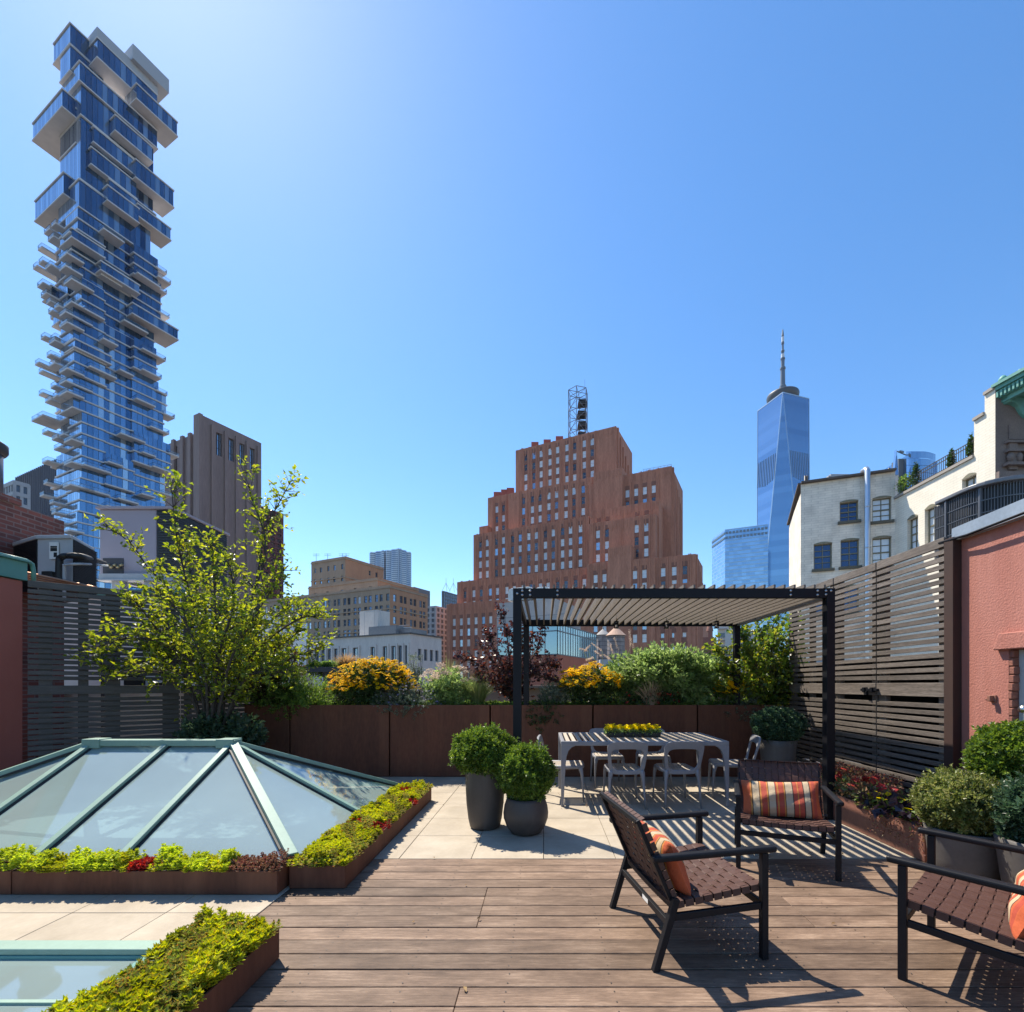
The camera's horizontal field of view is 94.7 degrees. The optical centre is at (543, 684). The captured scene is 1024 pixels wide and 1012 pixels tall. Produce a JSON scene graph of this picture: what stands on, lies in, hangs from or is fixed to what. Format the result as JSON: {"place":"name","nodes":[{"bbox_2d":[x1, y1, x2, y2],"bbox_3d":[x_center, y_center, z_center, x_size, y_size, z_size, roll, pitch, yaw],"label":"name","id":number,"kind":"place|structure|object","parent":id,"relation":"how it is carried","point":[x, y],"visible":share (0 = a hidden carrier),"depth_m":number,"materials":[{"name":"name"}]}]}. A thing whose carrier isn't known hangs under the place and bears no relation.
{"place":"outdoors","nodes":[
{"label":"outdoors","id":0,"kind":"place"},
{"bbox_2d":[4,480,30,509],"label":"office block","id":1,"kind":"structure","parent":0,"point":[18,490],"depth_m":302.93,"materials":[{"name":"grey stone"}]},
{"bbox_2d":[0,492,63,762],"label":"building","id":2,"kind":"structure","parent":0,"point":[18,522],"depth_m":7.85,"materials":[{"name":"red brick"}]},
{"bbox_2d":[15,459,55,517],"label":"office tower","id":3,"kind":"structure","parent":0,"point":[35,478],"depth_m":343.53,"materials":[{"name":"grey concrete"}]},
{"bbox_2d":[31,21,178,588],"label":"glass tower","id":4,"kind":"structure","parent":0,"point":[104,122],"depth_m":167.45,"materials":[{"name":"glass"}]},
{"bbox_2d":[64,589,305,685],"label":"rooftop wall","id":5,"kind":"structure","parent":0,"point":[98,682],"depth_m":9.35,"materials":[{"name":"paint"}]},
{"bbox_2d":[95,506,237,599],"bbox_3d":[-9.394,-2.897,11.875,2.050,2.514,2.170,0,0,0],"label":"air handler","id":6,"kind":"object","parent":5,"relation":"on","point":[125,568],"visible":0.56,"depth_m":11.00,"materials":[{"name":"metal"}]},
{"bbox_2d":[293,659,364,685],"bbox_3d":[-6.313,0.859,14.000,2.031,3.202,2.000,0,0,0],"label":"garden canopy","id":7,"kind":"object","parent":5,"relation":"attached to","point":[324,668],"visible":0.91,"depth_m":13.17,"materials":[{"name":"green plant"}]},
{"bbox_2d":[63,455,337,735],"bbox_3d":[-4.840,-1.255,6.722,3.808,4.214,1.994,0,0,0],"label":"serviceberry tree","id":8,"kind":"object","parent":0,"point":[240,642],"visible":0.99,"depth_m":6.44,"materials":[{"name":"green plant"}]},
{"bbox_2d":[164,413,260,601],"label":"granite tower","id":9,"kind":"structure","parent":0,"point":[206,464],"depth_m":261.48,"materials":[{"name":"grey stone"}]},
{"bbox_2d":[261,506,283,599],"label":"red apartment tower","id":10,"kind":"structure","parent":0,"point":[276,540],"depth_m":306.62,"materials":[{"name":"red brick"}]},
{"bbox_2d":[259,553,427,685],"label":"tan office building","id":11,"kind":"structure","parent":0,"point":[349,588],"depth_m":205.50,"materials":[{"name":"stone"}]},
{"bbox_2d":[312,610,442,685],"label":"pale loft building","id":12,"kind":"structure","parent":0,"point":[379,636],"depth_m":63.94,"materials":[{"name":"stone"}]},
{"bbox_2d":[370,548,410,585],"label":"rippled tower","id":13,"kind":"structure","parent":0,"point":[395,564],"depth_m":810.87,"materials":[{"name":"metal"}]},
{"bbox_2d":[428,606,445,669],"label":"pale office tower","id":14,"kind":"structure","parent":0,"point":[436,620],"depth_m":332.78,"materials":[{"name":"concrete"}]},
{"bbox_2d":[0,776,916,939],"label":"paving","id":15,"kind":"structure","parent":0,"point":[576,827],"depth_m":4.31,"materials":[{"name":"stone"}]},
{"bbox_2d":[0,861,19,893],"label":"planter","id":16,"kind":"object","parent":15,"relation":"on","point":[5,882],"visible":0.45,"depth_m":3.27,"materials":[{"name":"metal"}]},
{"bbox_2d":[0,842,39,871],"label":"sedum ground cover","id":17,"kind":"object","parent":16,"relation":"on","point":[6,854],"visible":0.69,"depth_m":3.35,"materials":[{"name":"green plant"}]},
{"bbox_2d":[0,552,35,770],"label":"stucco wall","id":18,"kind":"structure","parent":15,"relation":"on","point":[13,572],"depth_m":6.13,"materials":[{"name":"red paint"}]},
{"bbox_2d":[12,535,105,743],"bbox_3d":[-8.052,-0.412,7.825,1.947,3.804,0.928,0,0,20],"label":"condenser unit","id":19,"kind":"object","parent":15,"relation":"on","point":[41,552],"visible":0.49,"depth_m":7.34,"materials":[{"name":"white paint"}]},
{"bbox_2d":[55,553,108,601],"bbox_3d":[-8.217,-1.942,8.470,0.360,1.370,3.787,0,0,-38],"label":"refrigerant pipe","id":20,"kind":"object","parent":19,"relation":"attached to","point":[60,569],"visible":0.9,"depth_m":7.11,"materials":[{"name":"silver metal"}]},
{"bbox_2d":[0,940,172,1011],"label":"flat skylight","id":21,"kind":"object","parent":15,"relation":"on","point":[38,975],"visible":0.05,"depth_m":2.29,"materials":[{"name":"clear glass"}]},
{"bbox_2d":[28,580,179,760],"bbox_3d":[-6.324,0.028,6.871,1.620,2.856,0.079,0,0,-42],"label":"slatted fence","id":22,"kind":"object","parent":15,"relation":"on","point":[45,689],"visible":0.6,"depth_m":6.67,"materials":[{"name":"grey wood"}]},
{"bbox_2d":[12,861,291,893],"bbox_3d":[-2.770,1.375,3.370,1.840,0.161,0.200,0,0,0],"label":"planter","id":23,"kind":"object","parent":15,"relation":"on","point":[114,880],"visible":0.68,"depth_m":3.27,"materials":[{"name":"metal"}]},
{"bbox_2d":[7,845,147,873],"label":"sedum ground cover","id":24,"kind":"object","parent":23,"relation":"on","point":[106,858],"visible":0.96,"depth_m":3.30,"materials":[{"name":"green plant"}]},
{"bbox_2d":[147,842,241,872],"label":"sedum ground cover","id":25,"kind":"object","parent":23,"relation":"on","point":[194,862],"visible":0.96,"depth_m":3.32,"materials":[{"name":"green plant"}]},
{"bbox_2d":[227,848,293,872],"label":"red sedum ground cover","id":26,"kind":"object","parent":23,"relation":"on","point":[245,860],"visible":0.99,"depth_m":3.33,"materials":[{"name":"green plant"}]},
{"bbox_2d":[0,738,397,861],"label":"hip skylight","id":27,"kind":"object","parent":15,"relation":"on","point":[255,817],"visible":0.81,"depth_m":4.93,"materials":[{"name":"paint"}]},
{"bbox_2d":[171,707,270,745],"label":"hydrangea leaves","id":28,"kind":"object","parent":15,"relation":"on","point":[236,725],"visible":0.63,"depth_m":6.53,"materials":[{"name":"green plant"}]},
{"bbox_2d":[181,596,261,729],"bbox_3d":[-5.303,0.028,7.799,1.120,2.856,0.079,0,0,-42],"label":"slatted fence","id":29,"kind":"object","parent":15,"relation":"on","point":[186,701],"visible":0.1,"depth_m":7.52,"materials":[{"name":"grey wood"}]},
{"bbox_2d":[244,705,290,754],"bbox_3d":[-4.385,0.888,7.855,0.706,1.136,0.790,0,0,0],"label":"tall planter","id":30,"kind":"object","parent":15,"relation":"on","point":[279,734],"visible":0.19,"depth_m":7.46,"materials":[{"name":"metal"}]},
{"bbox_2d":[236,625,306,704],"bbox_3d":[-4.466,-0.252,7.714,1.193,1.487,0.850,0,0,0],"label":"dark shrub","id":31,"kind":"object","parent":30,"relation":"in","point":[262,689],"visible":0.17,"depth_m":7.56,"materials":[{"name":"green plant"}]},
{"bbox_2d":[291,705,389,776],"bbox_3d":[-3.230,0.888,7.855,1.556,1.136,0.790,0,0,0],"label":"tall planter","id":32,"kind":"object","parent":15,"relation":"on","point":[355,738],"visible":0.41,"depth_m":7.46,"materials":[{"name":"metal"}]},
{"bbox_2d":[239,673,338,721],"bbox_3d":[-4.108,0.205,7.622,1.609,0.877,0.731,0,0,0],"label":"trailing shrub","id":33,"kind":"object","parent":32,"relation":"in","point":[302,692],"visible":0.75,"depth_m":7.49,"materials":[{"name":"green plant"}]},
{"bbox_2d":[324,655,419,704],"bbox_3d":[-2.796,0.031,7.798,1.563,1.048,0.949,0,0,0],"label":"coneflower clump","id":34,"kind":"object","parent":32,"relation":"in","point":[359,686],"visible":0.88,"depth_m":7.60,"materials":[{"name":"yellow plant"}]},
{"bbox_2d":[390,704,490,776],"bbox_3d":[-1.643,0.888,7.855,1.570,1.136,0.790,0,0,0],"label":"tall planter","id":35,"kind":"object","parent":15,"relation":"on","point":[420,745],"visible":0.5,"depth_m":7.46,"materials":[{"name":"metal"}]},
{"bbox_2d":[369,680,440,719],"bbox_3d":[-2.182,0.284,7.584,1.231,0.710,0.637,0,0,0],"label":"catmint","id":36,"kind":"object","parent":35,"relation":"on","point":[401,700],"visible":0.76,"depth_m":7.49,"materials":[{"name":"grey plant"}]},
{"bbox_2d":[417,662,479,704],"bbox_3d":[-1.560,0.040,7.814,1.056,0.837,0.770,0,0,0],"label":"stonecrop","id":37,"kind":"object","parent":35,"relation":"on","point":[444,690],"visible":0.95,"depth_m":7.63,"materials":[{"name":"green plant"}]},
{"bbox_2d":[465,770,503,830],"bbox_3d":[-0.600,1.146,4.840,0.400,0.628,0.400,0,0,0],"label":"tall pot","id":38,"kind":"object","parent":15,"relation":"on","point":[484,799],"visible":0.64,"depth_m":4.67,"materials":[{"name":"ceramic"}]},
{"bbox_2d":[448,722,519,779],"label":"boxwood","id":39,"kind":"object","parent":38,"relation":"in","point":[480,748],"visible":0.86,"depth_m":4.63,"materials":[{"name":"green plant"}]},
{"bbox_2d":[503,797,547,835],"bbox_3d":[-0.175,1.284,4.660,0.444,0.352,0.444,0,0,0],"label":"round pot","id":40,"kind":"object","parent":15,"relation":"on","point":[525,818],"visible":0.84,"depth_m":4.48,"materials":[{"name":"ceramic"}]},
{"bbox_2d":[493,739,560,802],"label":"boxwood","id":41,"kind":"object","parent":40,"relation":"on","point":[526,772],"visible":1,"depth_m":4.48,"materials":[{"name":"green plant"}]},
{"bbox_2d":[491,704,591,776],"bbox_3d":[-0.032,0.888,7.855,1.605,1.136,0.790,0,0,0],"label":"tall planter","id":42,"kind":"object","parent":15,"relation":"on","point":[576,718],"visible":0.31,"depth_m":7.46,"materials":[{"name":"metal"}]},
{"bbox_2d":[452,599,563,703],"bbox_3d":[-0.588,-0.499,7.917,1.858,1.842,0.962,0,0,0],"label":"purple shrub","id":43,"kind":"object","parent":42,"relation":"in","point":[504,670],"visible":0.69,"depth_m":7.80,"materials":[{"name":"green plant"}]},
{"bbox_2d":[589,728,624,788],"bbox_3d":[0.930,1.061,6.904,0.474,0.801,0.598,0,0,0],"label":"dining chair","id":44,"kind":"object","parent":15,"relation":"on","point":[596,756],"visible":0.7,"depth_m":6.84,"materials":[{"name":"grey metal"}]},
{"bbox_2d":[603,742,647,809],"bbox_3d":[0.980,1.061,5.756,0.474,0.801,0.598,0,0,0],"label":"dining chair","id":45,"kind":"object","parent":15,"relation":"on","point":[610,768],"visible":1,"depth_m":5.54,"materials":[{"name":"grey metal"}]},
{"bbox_2d":[558,732,728,806],"bbox_3d":[1.215,1.067,6.155,2.010,0.783,1.050,0,0,0],"label":"dining table","id":46,"kind":"object","parent":15,"relation":"on","point":[567,745],"visible":0.79,"depth_m":5.72,"materials":[{"name":"grey metal"}]},
{"bbox_2d":[592,705,696,776],"bbox_3d":[1.611,0.888,7.855,1.633,1.136,0.790,0,0,0],"label":"tall planter","id":47,"kind":"object","parent":15,"relation":"on","point":[674,718],"visible":0.36,"depth_m":7.46,"materials":[{"name":"metal"}]},
{"bbox_2d":[556,661,623,707],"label":"coneflower clump","id":48,"kind":"object","parent":47,"relation":"in","point":[593,687],"visible":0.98,"depth_m":7.57,"materials":[{"name":"yellow plant"}]},
{"bbox_2d":[595,684,686,712],"bbox_3d":[1.594,0.228,7.649,1.543,0.533,0.530,0,0,0],"label":"zinnia row","id":49,"kind":"object","parent":47,"relation":"on","point":[669,696],"visible":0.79,"depth_m":7.60,"materials":[{"name":"green plant"}]},
{"bbox_2d":[602,640,732,704],"bbox_3d":[2.031,-0.062,7.952,2.393,1.414,1.323,0,0,0],"label":"light shrub","id":50,"kind":"object","parent":47,"relation":"in","point":[681,669],"visible":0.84,"depth_m":7.68,"materials":[{"name":"green plant"}]},
{"bbox_2d":[513,585,834,819],"bbox_3d":[1.410,0.189,6.343,3.480,2.538,2.539,0,0,0],"label":"pergola","id":51,"kind":"object","parent":15,"relation":"on","point":[703,605],"visible":0.94,"depth_m":5.15,"materials":[{"name":"black metal"}]},
{"bbox_2d":[652,741,703,808],"bbox_3d":[1.632,1.061,5.776,0.474,0.801,0.598,0,0,-3],"label":"dining chair","id":52,"kind":"object","parent":15,"relation":"on","point":[667,768],"visible":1,"depth_m":5.56,"materials":[{"name":"grey metal"}]},
{"bbox_2d":[707,734,760,797],"bbox_3d":[2.503,1.061,6.211,0.598,0.801,0.474,0,0,12],"label":"dining chair","id":53,"kind":"object","parent":15,"relation":"on","point":[715,763],"visible":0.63,"depth_m":6.11,"materials":[{"name":"grey metal"}]},
{"bbox_2d":[697,705,783,776],"bbox_3d":[3.130,0.888,7.855,1.356,1.136,0.790,0,0,0],"label":"tall planter","id":54,"kind":"object","parent":15,"relation":"on","point":[734,730],"visible":0.23,"depth_m":7.46,"materials":[{"name":"metal"}]},
{"bbox_2d":[254,699,776,707],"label":"corner ground cover","id":55,"kind":"object","parent":54,"relation":"on","point":[533,702],"visible":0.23,"depth_m":7.61,"materials":[{"name":"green plant"}]},
{"bbox_2d":[701,611,808,706],"bbox_3d":[3.516,-0.288,7.801,1.814,2.325,1.328,0,0,0],"label":"viburnum","id":56,"kind":"object","parent":54,"relation":"in","point":[766,677],"visible":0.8,"depth_m":7.53,"materials":[{"name":"green plant"}]},
{"bbox_2d":[760,739,797,781],"bbox_3d":[3.160,1.095,6.350,0.466,0.731,0.466,0,0,0],"label":"grey pot","id":57,"kind":"object","parent":15,"relation":"on","point":[774,750],"visible":0.49,"depth_m":6.16,"materials":[{"name":"ceramic"}]},
{"bbox_2d":[749,705,809,743],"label":"boxwood","id":58,"kind":"object","parent":57,"relation":"on","point":[773,722],"visible":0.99,"depth_m":6.16,"materials":[{"name":"green plant"}]},
{"bbox_2d":[789,578,836,770],"bbox_3d":[3.916,0.013,6.875,0.079,2.886,1.130,0,0,0],"label":"slatted fence","id":59,"kind":"object","parent":15,"relation":"on","point":[812,687],"visible":0.34,"depth_m":6.89,"materials":[{"name":"wood"}]},
{"bbox_2d":[834,562,878,774],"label":"slatted gate","id":60,"kind":"structure","parent":15,"relation":"on","point":[842,688],"depth_m":5.84,"materials":[{"name":"wood"}]},
{"bbox_2d":[821,770,903,794],"bbox_3d":[3.665,1.278,5.550,0.330,0.356,1.100,0,0,0],"label":"back trough","id":61,"kind":"object","parent":15,"relation":"on","point":[900,788],"visible":0.06,"depth_m":5.15,"materials":[{"name":"orange metal"}]},
{"bbox_2d":[814,761,905,787],"bbox_3d":[3.665,1.059,5.538,0.418,0.193,1.155,0,0,0],"label":"dark sedum","id":62,"kind":"object","parent":61,"relation":"in","point":[862,772],"visible":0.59,"depth_m":5.39,"materials":[{"name":"red plant"}]},
{"bbox_2d":[821,789,926,861],"bbox_3d":[3.465,1.315,4.810,0.670,0.281,1.880,0,0,0],"label":"flower trough","id":63,"kind":"object","parent":15,"relation":"on","point":[854,816],"visible":0.16,"depth_m":4.34,"materials":[{"name":"orange metal"}]},
{"bbox_2d":[805,762,910,809],"bbox_3d":[3.354,1.087,5.066,0.607,0.348,1.340,0,0,0],"label":"begonia plant","id":64,"kind":"object","parent":63,"relation":"in","point":[844,786],"visible":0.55,"depth_m":4.87,"materials":[{"name":"red plant"}]},
{"bbox_2d":[856,788,923,827],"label":"heuchera plant","id":65,"kind":"object","parent":63,"relation":"in","point":[893,800],"visible":0.54,"depth_m":4.27,"materials":[{"name":"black plant"}]},
{"bbox_2d":[877,537,946,794],"bbox_3d":[3.916,0.013,5.022,0.079,2.886,0.925,0,0,0],"label":"slatted fence","id":66,"kind":"object","parent":15,"relation":"on","point":[886,688],"visible":0.85,"depth_m":4.99,"materials":[{"name":"wood"}]},
{"bbox_2d":[944,537,961,769],"bbox_3d":[3.930,0.028,4.503,0.120,2.856,0.103,0,0,0],"label":"end post","id":67,"kind":"object","parent":15,"relation":"on","point":[952,650],"visible":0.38,"depth_m":4.45,"materials":[{"name":"brown wood"}]},
{"bbox_2d":[938,499,1023,771],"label":"bulkhead wall","id":68,"kind":"structure","parent":15,"relation":"on","point":[993,616],"depth_m":4.13,"materials":[{"name":"pink paint"}]},
{"bbox_2d":[934,474,1023,558],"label":"metal railing","id":69,"kind":"object","parent":68,"relation":"on","point":[966,505],"visible":0.48,"depth_m":5.09,"materials":[{"name":"metal"}]},
{"bbox_2d":[459,671,500,703],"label":"fountain grass","id":70,"kind":"object","parent":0,"point":[479,693],"depth_m":7.67,"materials":[{"name":"green plant"}]},
{"bbox_2d":[0,0,1023,606],"label":"sky","id":71,"kind":"structure","parent":0,"point":[403,233],"materials":[{"name":"blue"}]},
{"bbox_2d":[446,385,707,685],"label":"brick tower","id":72,"kind":"structure","parent":0,"point":[580,509],"depth_m":303.39,"materials":[{"name":"red brick"}]},
{"bbox_2d":[453,438,655,685],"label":"window","id":73,"kind":"structure","parent":72,"relation":"in","point":[592,440],"depth_m":312.19,"materials":[{"name":"grey glass"}]},
{"bbox_2d":[543,764,920,858],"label":"roof","id":74,"kind":"structure","parent":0,"point":[845,764],"depth_m":7.21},
{"bbox_2d":[64,686,788,748],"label":"parapet","id":75,"kind":"structure","parent":74,"relation":"on","point":[532,692],"depth_m":8.65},
{"bbox_2d":[227,859,1023,1011],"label":"deck","id":76,"kind":"structure","parent":74,"relation":"on","point":[367,959],"depth_m":2.61,"materials":[{"name":"brown wood"}]},
{"bbox_2d":[160,929,278,1011],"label":"planter","id":77,"kind":"object","parent":76,"relation":"on","point":[226,993],"visible":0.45,"depth_m":2.19,"materials":[{"name":"metal"}]},
{"bbox_2d":[41,902,282,1011],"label":"sedum ground cover","id":78,"kind":"object","parent":77,"relation":"on","point":[210,953],"visible":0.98,"depth_m":2.03,"materials":[{"name":"green plant"}]},
{"bbox_2d":[289,788,430,887],"bbox_3d":[-1.620,1.375,4.670,0.400,0.161,2.600,0,0,0],"label":"planter","id":79,"kind":"object","parent":76,"relation":"on","point":[335,876],"visible":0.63,"depth_m":3.45,"materials":[{"name":"metal"}]},
{"bbox_2d":[286,779,432,867],"bbox_3d":[-1.619,1.246,4.662,0.485,0.134,2.653,0,0,0],"label":"sedum ground cover","id":80,"kind":"object","parent":79,"relation":"in","point":[320,848],"visible":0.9,"depth_m":3.98,"materials":[{"name":"green plant"}]},
{"bbox_2d":[599,791,776,972],"bbox_3d":[0.798,1.079,2.799,0.774,0.783,0.744,0,0,-10],"label":"lounge chair","id":81,"kind":"object","parent":76,"relation":"on","point":[703,871],"visible":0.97,"depth_m":2.53,"materials":[{"name":"brown leather"}]},
{"bbox_2d":[641,820,691,895],"bbox_3d":[0.672,0.985,2.776,0.172,0.320,0.610,-22,4,-9],"label":"pillow","id":82,"kind":"object","parent":81,"relation":"on","point":[677,874],"visible":0.51,"depth_m":2.52,"materials":[{"name":"fabric"}]},
{"bbox_2d":[733,759,843,881],"bbox_3d":[1.992,1.079,3.937,0.744,0.783,0.774,0,0,21],"label":"lounge chair","id":83,"kind":"object","parent":76,"relation":"on","point":[811,773],"visible":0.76,"depth_m":3.90,"materials":[{"name":"brown leather"}]},
{"bbox_2d":[741,780,822,819],"bbox_3d":[2.040,0.985,4.061,0.610,0.320,0.172,-3,-23,21],"label":"pillow","id":84,"kind":"object","parent":83,"relation":"on","point":[789,799],"visible":0.98,"depth_m":4.00,"materials":[{"name":"fabric"}]},
{"bbox_2d":[886,827,1023,981],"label":"lounge chair","id":85,"kind":"object","parent":76,"relation":"on","point":[985,915],"visible":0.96,"depth_m":2.32,"materials":[{"name":"brown leather"}]},
{"bbox_2d":[1008,870,1023,938],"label":"pillow","id":86,"kind":"object","parent":85,"relation":"on","point":[1016,911],"visible":0.75,"depth_m":2.10,"materials":[{"name":"fabric"}]},
{"bbox_2d":[923,822,1000,886],"bbox_3d":[3.130,1.258,3.500,0.490,0.404,0.490,0,0,0],"label":"grey pot","id":87,"kind":"object","parent":76,"relation":"on","point":[974,859],"visible":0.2,"depth_m":3.33,"materials":[{"name":"ceramic"}]},
{"bbox_2d":[905,763,1007,836],"bbox_3d":[3.118,0.898,3.499,0.691,0.603,0.686,0,0,0],"label":"boxwood","id":88,"kind":"object","parent":87,"relation":"in","point":[948,799],"visible":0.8,"depth_m":3.38,"materials":[{"name":"green plant"}]},
{"bbox_2d":[992,830,1023,883],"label":"grey pot","id":89,"kind":"object","parent":76,"relation":"on","point":[1011,865],"visible":0.41,"depth_m":3.10,"materials":[{"name":"ceramic"}]},
{"bbox_2d":[980,771,1023,843],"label":"boxwood","id":90,"kind":"object","parent":89,"relation":"in","point":[1007,814],"visible":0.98,"depth_m":3.10,"materials":[{"name":"green plant"}]},
{"bbox_3d":[3.700,1.141,3.720,0.490,0.638,0.490,0,0,0],"label":"grey pot","id":91,"kind":"object","parent":76,"relation":"on","visible":0},
{"bbox_2d":[959,719,1023,784],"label":"boxwood","id":92,"kind":"object","parent":91,"relation":"in","point":[994,749],"visible":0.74,"depth_m":3.65,"materials":[{"name":"green plant"}]},
{"bbox_2d":[742,658,938,777],"bbox_3d":[5.075,0.585,7.100,2.050,1.810,5.000,0,0,0],"label":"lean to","id":93,"kind":"object","parent":74,"relation":"on","point":[918,699],"depth_m":7.87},
{"bbox_2d":[712,524,767,642],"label":"blue glass slab","id":94,"kind":"structure","parent":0,"point":[739,557],"depth_m":582.17,"materials":[{"name":"glass"}]},
{"bbox_2d":[757,329,809,656],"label":"spire skyscraper","id":95,"kind":"structure","parent":0,"point":[783,444],"depth_m":626.68,"materials":[{"name":"blue glass"}]},
{"bbox_2d":[787,466,896,658],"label":"white brick building","id":96,"kind":"structure","parent":0,"point":[840,524],"depth_m":31.13,"materials":[{"name":"grey brick"}]},
{"bbox_2d":[812,542,834,571],"bbox_3d":[18.688,-8.564,31.525,1.314,1.982,0.410,0,0,22],"label":"window","id":97,"kind":"structure","parent":96,"relation":"in","point":[822,552],"depth_m":31.64,"materials":[{"name":"blue glass"}]},
{"bbox_2d":[838,538,861,569],"bbox_3d":[20.123,-8.610,30.954,1.294,2.032,0.410,0,0,22],"label":"window","id":98,"kind":"structure","parent":96,"relation":"in","point":[849,549],"depth_m":31.07,"materials":[{"name":"blue glass"}]},
{"bbox_2d":[871,496,894,524],"bbox_3d":[21.754,-11.244,30.305,1.272,1.785,0.410,0,0,22],"label":"window","id":99,"kind":"structure","parent":96,"relation":"in","point":[881,508],"depth_m":30.42,"materials":[{"name":"white glass"}]},
{"bbox_2d":[872,535,894,566],"bbox_3d":[21.754,-8.507,30.305,1.272,2.153,0.410,0,0,22],"label":"window","id":100,"kind":"structure","parent":96,"relation":"in","point":[881,547],"depth_m":30.46,"materials":[{"name":"white glass"}]},
{"bbox_2d":[886,449,936,495],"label":"curved glass tower","id":101,"kind":"structure","parent":0,"point":[904,465],"depth_m":485.86,"materials":[{"name":"glass"}]},
{"label":"ground","id":102,"kind":"structure","parent":0,"visible":0},
{"bbox_2d":[496,587,596,685],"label":"glass penthouse","id":103,"kind":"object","parent":102,"relation":"on","point":[565,643],"visible":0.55,"depth_m":44.98,"materials":[{"name":"blue glass"}]},
{"bbox_2d":[894,367,1023,655],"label":"white brick wing","id":104,"kind":"structure","parent":102,"relation":"on","point":[998,440],"depth_m":25.15,"materials":[{"name":"white brick"}]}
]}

